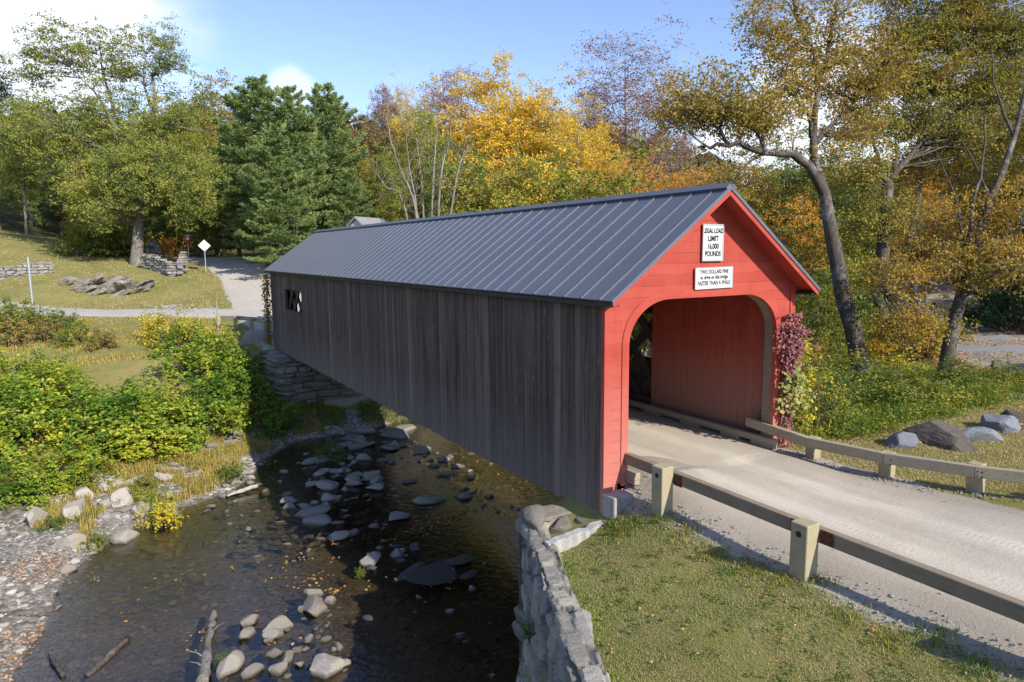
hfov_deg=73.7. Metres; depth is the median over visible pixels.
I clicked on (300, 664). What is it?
river stone
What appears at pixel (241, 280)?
road
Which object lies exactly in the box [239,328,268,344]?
concrete wing wall
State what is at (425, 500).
river stone
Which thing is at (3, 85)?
broadleaf tree
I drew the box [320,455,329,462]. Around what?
river stone
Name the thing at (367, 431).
river stone
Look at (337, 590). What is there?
floating leaves
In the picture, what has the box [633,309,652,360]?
window frame
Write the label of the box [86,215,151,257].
shrub
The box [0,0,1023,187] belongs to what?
sky
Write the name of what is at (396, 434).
river stone
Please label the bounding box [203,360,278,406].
shrub
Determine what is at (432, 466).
river stone
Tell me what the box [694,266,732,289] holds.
speed fine sign
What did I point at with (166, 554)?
river stone
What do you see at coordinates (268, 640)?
river stone
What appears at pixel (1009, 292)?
shrub
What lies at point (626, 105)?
sparse tree
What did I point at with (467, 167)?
broadleaf tree
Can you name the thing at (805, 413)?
bank shrub
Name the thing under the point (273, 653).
river stone
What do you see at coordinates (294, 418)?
shrub
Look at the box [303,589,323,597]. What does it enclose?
river stone
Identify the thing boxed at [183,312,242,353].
shrub
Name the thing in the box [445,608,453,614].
river stone
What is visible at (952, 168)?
broadleaf tree
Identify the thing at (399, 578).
river stone
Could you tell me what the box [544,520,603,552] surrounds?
coping slab
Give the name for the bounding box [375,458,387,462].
river stone
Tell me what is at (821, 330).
broadleaf tree
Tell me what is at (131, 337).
terrace grass
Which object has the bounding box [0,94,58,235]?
slim tree
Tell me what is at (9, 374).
shrub
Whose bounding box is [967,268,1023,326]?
shrub
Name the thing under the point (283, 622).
river stone
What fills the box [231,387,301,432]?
shrub
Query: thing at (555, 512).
abutment
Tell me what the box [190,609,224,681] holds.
driftwood log
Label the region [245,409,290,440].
shrub
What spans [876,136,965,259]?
broadleaf tree
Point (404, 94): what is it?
broadleaf tree
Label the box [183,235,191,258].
yield sign
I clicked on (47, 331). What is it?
shrub
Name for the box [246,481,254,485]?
river stone
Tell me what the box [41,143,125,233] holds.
broadleaf tree
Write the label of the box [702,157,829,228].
broadleaf tree
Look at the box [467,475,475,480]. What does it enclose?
river stone
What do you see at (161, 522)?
shore plant
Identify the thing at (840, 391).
bank shrub
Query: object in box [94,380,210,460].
shrub
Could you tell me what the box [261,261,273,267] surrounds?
shrub
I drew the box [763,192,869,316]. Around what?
broadleaf tree
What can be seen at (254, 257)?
shrub
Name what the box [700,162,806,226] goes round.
broadleaf tree
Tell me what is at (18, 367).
shrub
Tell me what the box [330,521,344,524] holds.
river stone
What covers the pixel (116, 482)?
river stone
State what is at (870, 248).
broadleaf tree
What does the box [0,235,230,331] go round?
field grass
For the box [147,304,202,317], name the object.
rubble
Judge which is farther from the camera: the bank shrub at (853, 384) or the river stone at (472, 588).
the bank shrub at (853, 384)
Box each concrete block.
[602,489,631,519]
[622,489,634,497]
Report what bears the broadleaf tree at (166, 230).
on the ground at (424, 622)
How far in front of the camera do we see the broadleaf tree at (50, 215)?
93.92 m
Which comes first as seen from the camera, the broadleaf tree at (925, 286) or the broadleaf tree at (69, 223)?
the broadleaf tree at (925, 286)
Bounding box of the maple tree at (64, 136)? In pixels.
[0,9,232,264]
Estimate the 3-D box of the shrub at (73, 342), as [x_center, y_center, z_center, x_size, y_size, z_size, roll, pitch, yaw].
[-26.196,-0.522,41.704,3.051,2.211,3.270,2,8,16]
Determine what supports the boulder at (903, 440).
on the ground at (424, 622)
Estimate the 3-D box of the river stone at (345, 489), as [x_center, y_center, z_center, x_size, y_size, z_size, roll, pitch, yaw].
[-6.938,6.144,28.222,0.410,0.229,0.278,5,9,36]
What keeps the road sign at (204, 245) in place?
on the ground at (424, 622)
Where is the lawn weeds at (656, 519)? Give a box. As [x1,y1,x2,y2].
[595,503,1023,681]
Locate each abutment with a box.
[251,351,361,403]
[512,504,570,663]
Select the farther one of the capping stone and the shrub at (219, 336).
the shrub at (219, 336)
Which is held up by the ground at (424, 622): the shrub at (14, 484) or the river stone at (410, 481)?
the shrub at (14, 484)
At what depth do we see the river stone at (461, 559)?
21.65 m
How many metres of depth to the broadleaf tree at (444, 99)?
94.58 m
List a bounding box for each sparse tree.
[551,1,705,191]
[557,72,633,170]
[622,72,702,190]
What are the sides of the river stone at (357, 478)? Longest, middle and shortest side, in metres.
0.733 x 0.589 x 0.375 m
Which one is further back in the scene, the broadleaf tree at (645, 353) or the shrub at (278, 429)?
the broadleaf tree at (645, 353)
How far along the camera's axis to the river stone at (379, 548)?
22.60 m
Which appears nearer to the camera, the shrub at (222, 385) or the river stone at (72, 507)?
the river stone at (72, 507)
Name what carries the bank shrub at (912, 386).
on the ground at (424, 622)
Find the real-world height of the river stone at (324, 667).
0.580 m
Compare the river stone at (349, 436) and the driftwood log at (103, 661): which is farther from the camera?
the river stone at (349, 436)
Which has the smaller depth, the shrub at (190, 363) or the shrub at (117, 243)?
the shrub at (190, 363)
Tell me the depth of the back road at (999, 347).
34.84 m
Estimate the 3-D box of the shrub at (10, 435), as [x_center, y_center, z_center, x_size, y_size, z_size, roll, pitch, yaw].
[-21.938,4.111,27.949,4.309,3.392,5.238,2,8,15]
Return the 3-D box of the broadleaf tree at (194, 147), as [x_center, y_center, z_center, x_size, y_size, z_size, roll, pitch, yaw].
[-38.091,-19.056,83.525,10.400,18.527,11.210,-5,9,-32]
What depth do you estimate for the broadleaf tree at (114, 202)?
81.00 m
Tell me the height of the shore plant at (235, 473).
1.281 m
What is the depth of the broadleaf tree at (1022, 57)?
76.99 m
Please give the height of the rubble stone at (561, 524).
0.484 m
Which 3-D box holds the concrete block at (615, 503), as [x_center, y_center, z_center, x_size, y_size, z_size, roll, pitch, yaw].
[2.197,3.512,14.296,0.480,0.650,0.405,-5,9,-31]
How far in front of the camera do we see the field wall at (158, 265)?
64.69 m
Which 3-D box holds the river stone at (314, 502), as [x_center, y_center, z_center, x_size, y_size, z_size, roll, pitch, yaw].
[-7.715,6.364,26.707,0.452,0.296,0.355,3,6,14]
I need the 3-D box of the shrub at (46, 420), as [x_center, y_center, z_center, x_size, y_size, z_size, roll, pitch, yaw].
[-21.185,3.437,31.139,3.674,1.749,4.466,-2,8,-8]
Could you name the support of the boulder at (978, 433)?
on the ground at (424, 622)
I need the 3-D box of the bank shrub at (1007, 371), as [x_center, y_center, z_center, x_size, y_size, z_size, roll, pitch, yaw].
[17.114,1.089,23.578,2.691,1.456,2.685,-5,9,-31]
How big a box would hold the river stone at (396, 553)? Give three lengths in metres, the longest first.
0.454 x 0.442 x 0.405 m
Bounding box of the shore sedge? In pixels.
[0,393,325,552]
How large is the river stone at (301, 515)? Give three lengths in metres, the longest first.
1.383 x 0.828 x 0.468 m
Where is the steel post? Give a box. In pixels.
[26,257,33,319]
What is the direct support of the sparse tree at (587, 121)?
on the ground at (424, 622)
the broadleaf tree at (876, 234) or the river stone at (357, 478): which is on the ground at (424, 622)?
the broadleaf tree at (876, 234)
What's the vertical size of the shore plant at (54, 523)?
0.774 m
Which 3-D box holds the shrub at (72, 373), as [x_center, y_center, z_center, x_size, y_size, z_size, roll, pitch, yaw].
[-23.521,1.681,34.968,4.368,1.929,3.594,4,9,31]
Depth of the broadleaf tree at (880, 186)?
70.90 m
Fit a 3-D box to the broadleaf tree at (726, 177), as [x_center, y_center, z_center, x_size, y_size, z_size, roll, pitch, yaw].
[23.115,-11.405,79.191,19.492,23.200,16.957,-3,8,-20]
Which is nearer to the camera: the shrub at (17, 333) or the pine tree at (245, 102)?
the shrub at (17, 333)
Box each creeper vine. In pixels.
[260,274,274,345]
[773,312,820,446]
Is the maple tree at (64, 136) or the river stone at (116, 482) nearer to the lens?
the river stone at (116, 482)
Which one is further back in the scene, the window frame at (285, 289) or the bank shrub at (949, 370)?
the window frame at (285, 289)
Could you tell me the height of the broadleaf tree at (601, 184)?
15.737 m
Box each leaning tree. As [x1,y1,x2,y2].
[625,0,944,378]
[835,51,1023,377]
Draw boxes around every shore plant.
[0,446,37,477]
[29,510,68,532]
[82,528,110,552]
[122,472,162,499]
[128,491,188,531]
[135,482,175,516]
[211,455,249,486]
[213,649,229,665]
[313,439,350,465]
[354,566,365,577]
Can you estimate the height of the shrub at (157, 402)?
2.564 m
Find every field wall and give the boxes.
[0,262,54,279]
[140,251,188,276]
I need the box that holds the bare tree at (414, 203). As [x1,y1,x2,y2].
[367,101,475,219]
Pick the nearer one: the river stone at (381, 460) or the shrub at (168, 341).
the river stone at (381, 460)
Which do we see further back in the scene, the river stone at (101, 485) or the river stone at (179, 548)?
the river stone at (101, 485)
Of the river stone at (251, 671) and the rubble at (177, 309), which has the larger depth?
the rubble at (177, 309)
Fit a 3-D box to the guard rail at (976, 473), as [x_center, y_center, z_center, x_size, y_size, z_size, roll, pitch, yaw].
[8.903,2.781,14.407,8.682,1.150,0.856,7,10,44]
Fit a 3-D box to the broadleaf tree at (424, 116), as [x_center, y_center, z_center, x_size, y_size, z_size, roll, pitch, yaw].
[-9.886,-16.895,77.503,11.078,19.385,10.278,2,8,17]
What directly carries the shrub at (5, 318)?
on the ground at (424, 622)
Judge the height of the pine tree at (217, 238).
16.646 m
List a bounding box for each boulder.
[883,431,919,448]
[903,419,978,451]
[961,426,1003,441]
[980,414,1020,433]
[999,409,1023,423]
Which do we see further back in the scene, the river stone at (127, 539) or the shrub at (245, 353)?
the shrub at (245, 353)
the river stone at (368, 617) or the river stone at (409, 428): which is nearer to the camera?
the river stone at (368, 617)
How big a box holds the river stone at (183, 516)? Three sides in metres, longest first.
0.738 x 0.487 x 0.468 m
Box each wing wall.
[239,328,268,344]
[519,521,610,681]
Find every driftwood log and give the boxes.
[48,649,65,677]
[84,635,129,678]
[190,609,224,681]
[227,484,257,496]
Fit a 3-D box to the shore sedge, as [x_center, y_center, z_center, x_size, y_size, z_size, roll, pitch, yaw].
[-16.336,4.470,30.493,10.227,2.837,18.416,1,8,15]
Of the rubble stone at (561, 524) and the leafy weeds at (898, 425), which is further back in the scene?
the leafy weeds at (898, 425)
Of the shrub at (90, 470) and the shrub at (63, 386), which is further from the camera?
the shrub at (63, 386)
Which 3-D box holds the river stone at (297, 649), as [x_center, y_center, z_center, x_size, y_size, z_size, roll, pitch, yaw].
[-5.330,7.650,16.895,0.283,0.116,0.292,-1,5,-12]
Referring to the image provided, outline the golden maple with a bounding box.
[419,46,548,212]
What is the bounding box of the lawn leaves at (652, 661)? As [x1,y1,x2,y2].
[562,524,1023,680]
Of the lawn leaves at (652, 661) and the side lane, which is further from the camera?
the side lane
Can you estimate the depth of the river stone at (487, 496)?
27.24 m
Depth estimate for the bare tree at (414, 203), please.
59.53 m
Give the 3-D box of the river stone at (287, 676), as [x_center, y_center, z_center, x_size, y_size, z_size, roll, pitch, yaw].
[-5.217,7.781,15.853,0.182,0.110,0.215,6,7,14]
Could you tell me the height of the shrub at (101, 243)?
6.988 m
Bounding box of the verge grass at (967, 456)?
[783,398,1023,494]
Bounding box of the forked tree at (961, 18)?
[821,0,1023,328]
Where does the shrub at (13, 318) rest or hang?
on the ground at (424, 622)
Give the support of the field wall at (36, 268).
on the ground at (424, 622)
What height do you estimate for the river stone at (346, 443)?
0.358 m
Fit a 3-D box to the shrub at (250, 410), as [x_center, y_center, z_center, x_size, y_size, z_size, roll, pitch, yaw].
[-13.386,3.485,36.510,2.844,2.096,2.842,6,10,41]
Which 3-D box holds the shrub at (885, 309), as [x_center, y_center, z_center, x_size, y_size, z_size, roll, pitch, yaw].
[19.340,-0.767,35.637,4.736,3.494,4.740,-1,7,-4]
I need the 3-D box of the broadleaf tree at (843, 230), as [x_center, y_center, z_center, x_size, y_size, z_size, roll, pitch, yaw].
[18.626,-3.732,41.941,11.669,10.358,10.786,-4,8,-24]
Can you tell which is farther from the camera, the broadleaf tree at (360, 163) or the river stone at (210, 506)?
the broadleaf tree at (360, 163)
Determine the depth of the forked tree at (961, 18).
38.15 m
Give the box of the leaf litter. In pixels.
[807,330,1023,424]
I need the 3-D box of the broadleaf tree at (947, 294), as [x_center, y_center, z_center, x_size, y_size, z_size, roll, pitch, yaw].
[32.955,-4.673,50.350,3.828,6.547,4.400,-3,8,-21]
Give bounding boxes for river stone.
[2,644,9,649]
[26,506,49,526]
[52,533,86,549]
[60,564,77,574]
[61,498,85,520]
[75,486,94,499]
[96,478,112,493]
[98,497,111,506]
[98,511,110,519]
[107,475,123,489]
[109,529,141,549]
[110,512,120,519]
[111,487,134,506]
[122,474,143,485]
[130,505,137,513]
[135,501,150,513]
[140,545,158,553]
[148,547,164,554]
[149,532,174,540]
[152,472,173,482]
[162,552,170,556]
[164,510,185,519]
[175,542,182,556]
[206,504,215,508]
[215,649,244,680]
[218,493,227,499]
[238,626,255,641]
[240,614,258,627]
[240,663,263,681]
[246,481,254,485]
[261,628,278,639]
[262,615,293,634]
[263,637,274,644]
[263,647,280,659]
[268,661,287,678]
[275,628,283,639]
[278,470,288,475]
[280,496,292,504]
[280,650,293,665]
[281,491,292,497]
[282,502,296,511]
[282,673,291,679]
[291,504,328,522]
[291,646,302,653]
[295,661,304,666]
[298,606,305,612]
[299,503,312,509]
[301,457,319,466]
[301,646,309,651]
[302,513,331,528]
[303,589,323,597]
[303,595,326,620]
[303,633,312,643]
[305,481,316,488]
[309,653,344,681]
[310,500,319,505]
[312,468,329,478]
[316,479,338,492]
[318,635,331,643]
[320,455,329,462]
[320,502,331,511]
[321,493,336,504]
[323,595,336,604]
[325,530,352,540]
[328,469,338,474]
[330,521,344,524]
[334,642,343,652]
[337,441,353,446]
[341,486,349,492]
[342,433,357,441]
[342,658,350,668]
[344,479,363,487]
[345,476,360,481]
[346,442,375,451]
[346,455,355,460]
[346,471,362,477]
[349,529,360,536]
[350,459,356,465]
[352,435,366,442]
[354,426,375,436]
[355,453,373,463]
[359,551,380,570]
[362,470,381,484]
[362,615,372,620]
[365,482,384,490]
[366,564,373,569]
[369,475,383,485]
[369,523,379,528]
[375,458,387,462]
[375,546,383,549]
[379,428,411,442]
[380,443,399,451]
[387,458,394,464]
[388,511,411,520]
[389,548,403,562]
[390,440,398,451]
[392,544,404,549]
[393,562,424,582]
[395,424,416,433]
[395,557,404,563]
[402,479,417,484]
[403,556,472,585]
[409,542,419,551]
[411,496,445,504]
[412,445,434,453]
[428,464,438,468]
[440,471,459,477]
[441,456,449,461]
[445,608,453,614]
[446,553,473,564]
[451,465,464,468]
[453,491,472,499]
[457,632,466,638]
[460,569,477,578]
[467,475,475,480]
[469,585,475,592]
[484,494,493,498]
[489,673,495,678]
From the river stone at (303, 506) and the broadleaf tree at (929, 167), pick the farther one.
the broadleaf tree at (929, 167)
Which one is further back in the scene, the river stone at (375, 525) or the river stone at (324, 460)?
the river stone at (324, 460)
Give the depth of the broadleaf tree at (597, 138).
81.13 m
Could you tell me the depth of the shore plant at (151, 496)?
25.98 m
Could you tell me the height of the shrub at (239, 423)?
3.388 m
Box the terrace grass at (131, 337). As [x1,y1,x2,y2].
[0,304,237,370]
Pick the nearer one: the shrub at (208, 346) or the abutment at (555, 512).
the abutment at (555, 512)
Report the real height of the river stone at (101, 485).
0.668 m
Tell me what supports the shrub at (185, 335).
on the ground at (424, 622)
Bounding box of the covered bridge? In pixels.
[264,182,820,512]
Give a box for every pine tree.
[195,123,255,256]
[203,74,307,255]
[234,120,332,262]
[248,84,339,245]
[303,82,377,234]
[317,167,373,229]
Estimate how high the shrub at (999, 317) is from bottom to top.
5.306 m
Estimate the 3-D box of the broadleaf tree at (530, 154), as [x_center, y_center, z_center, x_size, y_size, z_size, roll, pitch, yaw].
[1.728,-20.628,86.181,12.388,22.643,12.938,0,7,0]
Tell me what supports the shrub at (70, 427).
on the ground at (424, 622)
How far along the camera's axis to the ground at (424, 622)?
19.48 m
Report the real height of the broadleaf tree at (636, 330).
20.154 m
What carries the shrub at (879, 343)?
on the ground at (424, 622)
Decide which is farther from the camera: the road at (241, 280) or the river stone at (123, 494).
the road at (241, 280)
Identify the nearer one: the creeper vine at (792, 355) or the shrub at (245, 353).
the creeper vine at (792, 355)
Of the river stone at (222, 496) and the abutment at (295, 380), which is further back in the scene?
the abutment at (295, 380)
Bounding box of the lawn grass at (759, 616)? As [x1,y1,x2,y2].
[565,512,1020,681]
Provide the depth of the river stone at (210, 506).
26.45 m
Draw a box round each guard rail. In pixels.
[216,315,266,330]
[625,452,1023,623]
[745,417,1023,493]
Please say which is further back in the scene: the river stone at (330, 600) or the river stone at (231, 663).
the river stone at (330, 600)
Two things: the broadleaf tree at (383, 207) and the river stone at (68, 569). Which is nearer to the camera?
the river stone at (68, 569)
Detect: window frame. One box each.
[285,289,302,313]
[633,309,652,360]
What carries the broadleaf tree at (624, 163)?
on the ground at (424, 622)
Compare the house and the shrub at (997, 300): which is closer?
the shrub at (997, 300)
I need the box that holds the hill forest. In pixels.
[0,106,1009,223]
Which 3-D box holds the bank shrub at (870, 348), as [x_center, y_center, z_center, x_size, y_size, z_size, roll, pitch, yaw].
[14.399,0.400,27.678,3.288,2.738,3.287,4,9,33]
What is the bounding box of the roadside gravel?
[594,446,1023,678]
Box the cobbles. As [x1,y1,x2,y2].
[0,412,556,681]
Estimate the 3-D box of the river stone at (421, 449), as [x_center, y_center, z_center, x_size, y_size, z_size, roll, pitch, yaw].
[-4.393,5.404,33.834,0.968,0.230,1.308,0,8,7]
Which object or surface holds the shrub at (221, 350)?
on the ground at (424, 622)
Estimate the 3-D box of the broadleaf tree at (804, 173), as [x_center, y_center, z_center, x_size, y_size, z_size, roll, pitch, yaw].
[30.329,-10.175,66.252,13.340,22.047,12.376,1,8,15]
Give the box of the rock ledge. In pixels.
[54,272,155,296]
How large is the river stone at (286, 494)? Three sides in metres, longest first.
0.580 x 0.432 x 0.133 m
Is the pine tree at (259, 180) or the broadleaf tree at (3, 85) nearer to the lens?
the pine tree at (259, 180)
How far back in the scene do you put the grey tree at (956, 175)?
41.75 m
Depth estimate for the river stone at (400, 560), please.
21.66 m
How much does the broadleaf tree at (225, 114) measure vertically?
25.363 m
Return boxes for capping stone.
[521,504,547,531]
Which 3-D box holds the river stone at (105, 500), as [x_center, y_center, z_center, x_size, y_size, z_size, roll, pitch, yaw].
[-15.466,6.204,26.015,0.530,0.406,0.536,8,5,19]
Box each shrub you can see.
[0,293,28,325]
[0,297,46,332]
[0,311,35,346]
[0,340,70,387]
[0,341,118,416]
[0,368,99,468]
[0,370,19,411]
[0,372,61,439]
[0,373,28,406]
[0,399,39,459]
[0,454,105,510]
[0,459,53,508]
[1,374,54,396]
[4,291,65,327]
[14,434,117,487]
[15,354,89,386]
[18,397,85,433]
[25,309,73,343]
[28,373,78,401]
[34,377,161,458]
[40,304,86,329]
[41,374,116,417]
[47,316,103,347]
[48,221,106,257]
[51,455,124,492]
[58,403,200,469]
[67,197,164,256]
[68,375,181,432]
[77,324,125,349]
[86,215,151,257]
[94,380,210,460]
[108,374,190,404]
[108,383,183,438]
[117,368,245,452]
[130,304,194,346]
[141,317,208,358]
[141,328,252,387]
[158,233,196,257]
[168,311,224,348]
[168,377,265,439]
[169,355,271,409]
[174,335,242,373]
[177,337,245,378]
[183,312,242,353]
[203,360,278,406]
[211,343,271,379]
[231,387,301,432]
[242,388,286,428]
[245,251,267,263]
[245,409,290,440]
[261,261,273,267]
[264,394,310,434]
[790,342,831,434]
[790,345,817,428]
[793,329,861,407]
[794,355,866,435]
[797,334,844,381]
[797,338,825,374]
[802,354,877,423]
[806,349,889,402]
[808,335,891,390]
[830,293,922,354]
[830,315,913,376]
[865,350,950,387]
[866,302,944,355]
[874,313,968,361]
[878,356,978,415]
[915,302,979,341]
[915,353,996,391]
[930,291,985,323]
[932,256,1023,333]
[956,266,1023,300]
[966,351,1023,385]
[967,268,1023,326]
[968,260,1023,316]
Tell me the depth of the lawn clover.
9.94 m
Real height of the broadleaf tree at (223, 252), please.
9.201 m
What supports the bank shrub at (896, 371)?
on the ground at (424, 622)
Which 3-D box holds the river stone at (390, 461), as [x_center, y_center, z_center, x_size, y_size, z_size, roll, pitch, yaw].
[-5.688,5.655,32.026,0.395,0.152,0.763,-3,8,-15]
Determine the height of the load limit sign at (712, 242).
0.816 m
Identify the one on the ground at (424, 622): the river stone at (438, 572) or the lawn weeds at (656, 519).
the lawn weeds at (656, 519)
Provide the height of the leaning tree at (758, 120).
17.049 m
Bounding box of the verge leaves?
[848,415,1014,495]
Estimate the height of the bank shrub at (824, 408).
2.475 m
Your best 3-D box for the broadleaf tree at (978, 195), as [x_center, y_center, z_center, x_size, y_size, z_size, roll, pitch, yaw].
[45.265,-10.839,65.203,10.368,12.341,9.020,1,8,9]
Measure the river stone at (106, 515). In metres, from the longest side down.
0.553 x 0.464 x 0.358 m
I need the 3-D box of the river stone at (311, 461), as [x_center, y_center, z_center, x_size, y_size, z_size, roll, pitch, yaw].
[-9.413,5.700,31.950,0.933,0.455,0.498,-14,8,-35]
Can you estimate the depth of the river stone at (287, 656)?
16.45 m
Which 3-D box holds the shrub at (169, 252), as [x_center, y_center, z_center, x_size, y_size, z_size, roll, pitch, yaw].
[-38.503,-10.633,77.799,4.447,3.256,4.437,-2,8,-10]
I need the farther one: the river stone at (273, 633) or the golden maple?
the golden maple
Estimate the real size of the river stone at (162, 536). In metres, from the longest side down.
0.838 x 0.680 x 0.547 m
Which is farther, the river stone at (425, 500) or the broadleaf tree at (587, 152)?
the broadleaf tree at (587, 152)
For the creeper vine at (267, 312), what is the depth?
41.05 m
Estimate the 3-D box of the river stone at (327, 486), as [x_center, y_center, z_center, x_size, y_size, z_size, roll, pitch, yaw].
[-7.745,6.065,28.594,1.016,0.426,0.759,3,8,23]
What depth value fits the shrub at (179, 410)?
31.79 m
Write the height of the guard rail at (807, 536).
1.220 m
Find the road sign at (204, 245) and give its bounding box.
[198,240,210,271]
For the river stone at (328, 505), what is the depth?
26.18 m
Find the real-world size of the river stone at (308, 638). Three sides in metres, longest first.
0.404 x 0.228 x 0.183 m
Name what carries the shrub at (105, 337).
on the ground at (424, 622)
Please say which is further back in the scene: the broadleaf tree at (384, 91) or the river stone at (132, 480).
the broadleaf tree at (384, 91)
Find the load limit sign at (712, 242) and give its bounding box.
[701,224,723,260]
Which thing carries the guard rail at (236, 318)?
on the ground at (424, 622)
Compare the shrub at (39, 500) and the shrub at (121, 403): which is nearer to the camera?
the shrub at (39, 500)
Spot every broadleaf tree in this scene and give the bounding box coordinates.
[0,59,28,229]
[0,88,78,225]
[16,148,75,234]
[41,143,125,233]
[50,203,109,244]
[73,153,133,243]
[83,92,168,236]
[103,98,198,250]
[120,67,244,255]
[130,175,182,254]
[147,202,204,256]
[156,109,232,257]
[196,219,242,256]
[328,104,406,216]
[332,142,389,216]
[337,140,417,222]
[366,81,407,202]
[378,102,468,219]
[379,67,430,192]
[385,88,456,216]
[408,61,489,188]
[417,132,499,216]
[421,143,579,215]
[438,141,587,214]
[481,88,566,191]
[487,62,632,199]
[489,132,676,351]
[516,98,635,199]
[527,146,604,203]
[564,171,651,199]
[575,122,647,191]
[590,145,682,196]
[629,188,648,355]
[634,162,716,191]
[638,136,802,225]
[646,164,725,189]
[686,180,767,220]
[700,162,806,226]
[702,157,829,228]
[722,122,844,232]
[754,198,913,342]
[755,122,907,313]
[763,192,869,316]
[768,221,827,319]
[795,254,868,366]
[800,265,899,348]
[810,156,921,261]
[814,213,893,306]
[844,196,905,270]
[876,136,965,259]
[888,260,908,315]
[891,107,1002,233]
[891,170,960,302]
[920,12,1023,251]
[931,235,979,300]
[936,161,1023,277]
[958,103,1023,265]
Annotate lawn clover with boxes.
[566,516,990,681]
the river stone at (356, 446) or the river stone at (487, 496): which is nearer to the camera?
the river stone at (487, 496)
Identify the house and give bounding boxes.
[346,216,385,226]
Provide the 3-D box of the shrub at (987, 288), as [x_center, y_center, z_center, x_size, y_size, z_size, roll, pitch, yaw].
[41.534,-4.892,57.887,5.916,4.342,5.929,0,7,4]
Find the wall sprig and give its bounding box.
[520,619,535,643]
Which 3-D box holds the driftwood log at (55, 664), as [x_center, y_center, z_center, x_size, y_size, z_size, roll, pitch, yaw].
[-10.858,7.668,16.380,1.297,0.227,0.296,6,10,41]
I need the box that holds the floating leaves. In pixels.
[69,460,526,650]
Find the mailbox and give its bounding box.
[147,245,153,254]
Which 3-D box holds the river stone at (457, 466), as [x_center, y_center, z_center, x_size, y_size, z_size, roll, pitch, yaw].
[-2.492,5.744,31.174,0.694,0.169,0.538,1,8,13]
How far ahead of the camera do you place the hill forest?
153.82 m
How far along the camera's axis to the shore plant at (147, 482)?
26.89 m
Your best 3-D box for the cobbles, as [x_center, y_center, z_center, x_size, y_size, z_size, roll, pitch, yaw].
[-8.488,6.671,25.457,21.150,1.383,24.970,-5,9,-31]
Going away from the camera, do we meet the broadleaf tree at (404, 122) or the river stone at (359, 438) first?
the river stone at (359, 438)
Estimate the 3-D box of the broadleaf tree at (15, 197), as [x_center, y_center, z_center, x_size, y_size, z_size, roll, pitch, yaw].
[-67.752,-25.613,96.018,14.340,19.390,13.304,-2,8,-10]
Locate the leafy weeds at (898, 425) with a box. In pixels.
[790,353,1023,440]
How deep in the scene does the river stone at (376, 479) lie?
29.12 m
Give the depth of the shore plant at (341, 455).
32.34 m
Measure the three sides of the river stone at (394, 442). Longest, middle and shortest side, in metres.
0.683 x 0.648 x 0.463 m
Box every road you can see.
[112,208,300,349]
[627,409,1023,649]
[922,223,1023,371]
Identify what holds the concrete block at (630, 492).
on the ground at (424, 622)
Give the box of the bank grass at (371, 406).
[297,396,416,427]
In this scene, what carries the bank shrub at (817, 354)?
on the ground at (424, 622)
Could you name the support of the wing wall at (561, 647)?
on the ground at (424, 622)
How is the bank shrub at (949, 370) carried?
on the ground at (424, 622)
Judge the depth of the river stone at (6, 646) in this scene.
16.93 m
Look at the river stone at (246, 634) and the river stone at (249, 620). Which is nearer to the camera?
the river stone at (246, 634)
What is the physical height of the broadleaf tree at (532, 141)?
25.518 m
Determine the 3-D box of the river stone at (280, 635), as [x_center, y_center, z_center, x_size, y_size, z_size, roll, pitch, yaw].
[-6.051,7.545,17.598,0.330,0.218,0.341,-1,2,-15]
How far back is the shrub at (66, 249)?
71.60 m
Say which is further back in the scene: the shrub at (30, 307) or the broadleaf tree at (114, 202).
the broadleaf tree at (114, 202)
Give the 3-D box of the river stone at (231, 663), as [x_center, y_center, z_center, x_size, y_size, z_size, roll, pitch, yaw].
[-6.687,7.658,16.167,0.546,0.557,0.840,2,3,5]
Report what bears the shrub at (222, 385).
on the ground at (424, 622)
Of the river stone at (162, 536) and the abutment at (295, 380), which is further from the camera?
the abutment at (295, 380)
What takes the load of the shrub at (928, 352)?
on the ground at (424, 622)
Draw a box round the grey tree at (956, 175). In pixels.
[850,144,999,313]
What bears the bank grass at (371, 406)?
on the ground at (424, 622)
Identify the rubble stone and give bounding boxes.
[548,515,571,533]
[575,516,585,523]
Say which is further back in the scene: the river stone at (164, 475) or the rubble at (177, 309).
the rubble at (177, 309)
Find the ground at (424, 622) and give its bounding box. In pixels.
[0,168,1023,681]
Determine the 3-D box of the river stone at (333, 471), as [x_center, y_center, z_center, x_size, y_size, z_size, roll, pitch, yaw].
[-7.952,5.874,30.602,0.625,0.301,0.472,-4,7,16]
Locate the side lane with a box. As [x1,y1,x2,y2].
[0,302,271,317]
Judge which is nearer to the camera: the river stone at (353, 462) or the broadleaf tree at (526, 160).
the river stone at (353, 462)

